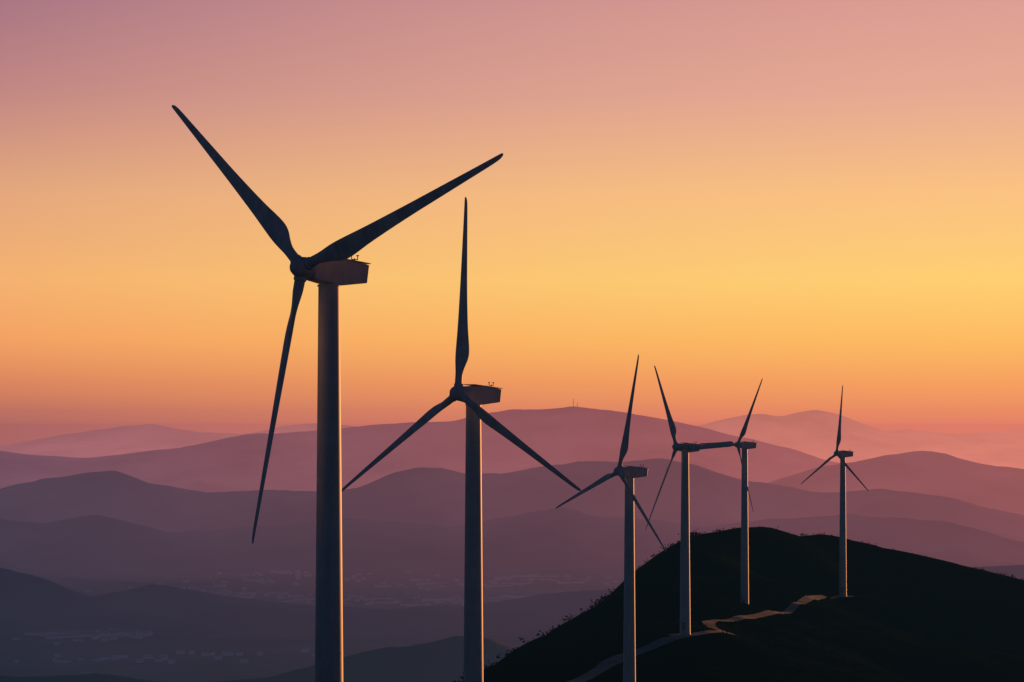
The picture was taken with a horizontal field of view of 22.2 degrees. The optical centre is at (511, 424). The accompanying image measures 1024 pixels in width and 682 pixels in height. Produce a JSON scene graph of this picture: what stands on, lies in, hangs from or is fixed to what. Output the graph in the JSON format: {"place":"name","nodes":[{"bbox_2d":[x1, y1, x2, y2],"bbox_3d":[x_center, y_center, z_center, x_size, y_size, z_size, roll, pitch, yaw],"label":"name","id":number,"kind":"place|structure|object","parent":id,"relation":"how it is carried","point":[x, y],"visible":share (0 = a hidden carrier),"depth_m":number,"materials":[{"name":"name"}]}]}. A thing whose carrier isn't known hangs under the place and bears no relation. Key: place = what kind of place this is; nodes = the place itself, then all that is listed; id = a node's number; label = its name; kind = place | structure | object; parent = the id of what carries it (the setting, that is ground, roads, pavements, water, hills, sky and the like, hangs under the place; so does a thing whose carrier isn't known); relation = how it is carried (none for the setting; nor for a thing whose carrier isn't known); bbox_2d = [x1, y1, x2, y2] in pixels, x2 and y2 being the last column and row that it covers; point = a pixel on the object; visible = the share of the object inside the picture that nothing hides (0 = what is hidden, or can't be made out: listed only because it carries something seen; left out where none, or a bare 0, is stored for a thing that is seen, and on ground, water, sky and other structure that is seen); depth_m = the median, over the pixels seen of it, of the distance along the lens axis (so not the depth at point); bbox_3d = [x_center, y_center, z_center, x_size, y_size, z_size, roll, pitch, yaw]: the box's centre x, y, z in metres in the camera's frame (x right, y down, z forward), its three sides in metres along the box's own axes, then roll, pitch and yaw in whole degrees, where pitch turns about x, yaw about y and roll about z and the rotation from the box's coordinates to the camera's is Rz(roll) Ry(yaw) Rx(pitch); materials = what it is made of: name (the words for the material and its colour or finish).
{"place":"outdoors","nodes":[
{"label":"outdoors","id":0,"kind":"place"},
{"bbox_2d":[0,636,516,681],"bbox_3d":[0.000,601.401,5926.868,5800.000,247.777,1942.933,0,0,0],"label":"mountain range","id":1,"kind":"structure","parent":0,"point":[442,660],"depth_m":5804.98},
{"bbox_2d":[0,406,839,491],"bbox_3d":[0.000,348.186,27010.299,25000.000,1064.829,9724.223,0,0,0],"label":"mountain range","id":2,"kind":"structure","parent":0,"point":[561,436],"depth_m":25944.48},
{"bbox_2d":[0,458,1023,541],"bbox_3d":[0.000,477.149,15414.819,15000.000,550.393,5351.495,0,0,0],"label":"mountain range","id":3,"kind":"structure","parent":0,"point":[426,495],"depth_m":14890.19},
{"bbox_2d":[0,507,1023,575],"bbox_3d":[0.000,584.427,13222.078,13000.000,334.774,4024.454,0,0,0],"label":"mountain range","id":4,"kind":"structure","parent":0,"point":[559,537],"depth_m":12712.32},
{"bbox_2d":[0,444,1023,681],"bbox_3d":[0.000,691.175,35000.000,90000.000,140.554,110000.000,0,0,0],"label":"valley ground","id":5,"kind":"structure","parent":0,"point":[34,654],"depth_m":8463.00,"materials":[{"name":"purple"}]},
{"bbox_2d":[12,627,152,644],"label":"distant town","id":6,"kind":"object","parent":5,"relation":"on","point":[97,633],"visible":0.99,"depth_m":8429.93},
{"bbox_2d":[15,647,314,663],"bbox_3d":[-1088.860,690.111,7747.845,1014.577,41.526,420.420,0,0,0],"label":"distant town","id":7,"kind":"object","parent":5,"relation":"on","point":[161,657],"visible":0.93,"depth_m":7773.36},
{"bbox_2d":[118,582,294,597],"bbox_3d":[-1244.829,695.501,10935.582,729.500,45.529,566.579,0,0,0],"label":"distant town","id":8,"kind":"object","parent":5,"relation":"on","point":[214,589],"visible":0.66,"depth_m":10907.83},
{"bbox_2d":[183,569,530,589],"bbox_3d":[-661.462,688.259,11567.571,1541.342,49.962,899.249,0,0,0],"label":"distant town","id":9,"kind":"object","parent":5,"relation":"on","point":[418,580],"visible":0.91,"depth_m":11588.42},
{"bbox_2d":[266,586,560,606],"bbox_3d":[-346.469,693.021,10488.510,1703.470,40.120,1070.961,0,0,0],"label":"distant town","id":10,"kind":"object","parent":5,"relation":"on","point":[408,599],"visible":0.69,"depth_m":10319.16},
{"bbox_2d":[374,573,618,590],"bbox_3d":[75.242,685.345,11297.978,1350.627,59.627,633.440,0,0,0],"label":"distant town","id":11,"kind":"object","parent":5,"relation":"on","point":[521,582],"visible":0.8,"depth_m":11320.31},
{"bbox_2d":[0,565,1023,643],"bbox_3d":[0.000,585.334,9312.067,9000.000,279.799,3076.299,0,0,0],"label":"mountain range","id":12,"kind":"structure","parent":0,"point":[29,602],"depth_m":8947.17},
{"bbox_2d":[0,410,1023,467],"bbox_3d":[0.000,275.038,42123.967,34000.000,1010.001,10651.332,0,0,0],"label":"mountain range","id":13,"kind":"structure","parent":0,"point":[812,432],"depth_m":41150.41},
{"bbox_2d":[0,0,1023,443],"label":"sky","id":14,"kind":"structure","parent":0,"point":[810,199],"materials":[{"name":"orange"}]},
{"bbox_2d":[567,595,837,681],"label":"gravel track","id":15,"kind":"structure","parent":0,"point":[604,665],"depth_m":629.48,"materials":[{"name":"gravel"}]},
{"bbox_2d":[462,527,1023,681],"bbox_3d":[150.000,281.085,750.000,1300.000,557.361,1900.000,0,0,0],"label":"hill ridge","id":16,"kind":"structure","parent":0,"point":[801,572],"depth_m":783.90,"materials":[{"name":"black plant"}]},
{"bbox_2d":[172,105,502,681],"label":"wind turbine","id":17,"kind":"object","parent":16,"relation":"on","point":[330,270],"visible":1,"depth_m":218.96,"materials":[{"name":"paint"}]},
{"bbox_2d":[342,197,580,681],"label":"wind turbine","id":18,"kind":"object","parent":16,"relation":"on","point":[474,398],"visible":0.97,"depth_m":310.86,"materials":[{"name":"paint"}]},
{"bbox_2d":[556,354,666,681],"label":"wind turbine","id":19,"kind":"object","parent":16,"relation":"on","point":[627,475],"visible":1,"depth_m":517.33,"materials":[{"name":"paint"}]},
{"bbox_2d":[645,365,731,634],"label":"wind turbine","id":20,"kind":"object","parent":16,"relation":"on","point":[685,449],"visible":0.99,"depth_m":634.39,"materials":[{"name":"paint"}]},
{"bbox_2d":[699,378,762,603],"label":"wind turbine","id":21,"kind":"object","parent":16,"relation":"on","point":[745,446],"visible":0.93,"depth_m":804.03,"materials":[{"name":"paint"}]},
{"bbox_2d":[453,526,1023,681],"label":"heath scrub","id":22,"kind":"object","parent":16,"relation":"on","point":[663,617],"visible":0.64,"depth_m":730.44,"materials":[{"name":"green plant"}]},
{"bbox_2d":[801,385,868,596],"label":"wind turbine","id":23,"kind":"object","parent":16,"relation":"on","point":[842,455],"visible":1,"depth_m":896.03,"materials":[{"name":"paint"}]},
{"bbox_2d":[769,451,1023,514],"bbox_3d":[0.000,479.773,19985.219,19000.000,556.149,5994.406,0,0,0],"label":"mountain range","id":24,"kind":"structure","parent":0,"point":[1001,488],"depth_m":19261.02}
]}

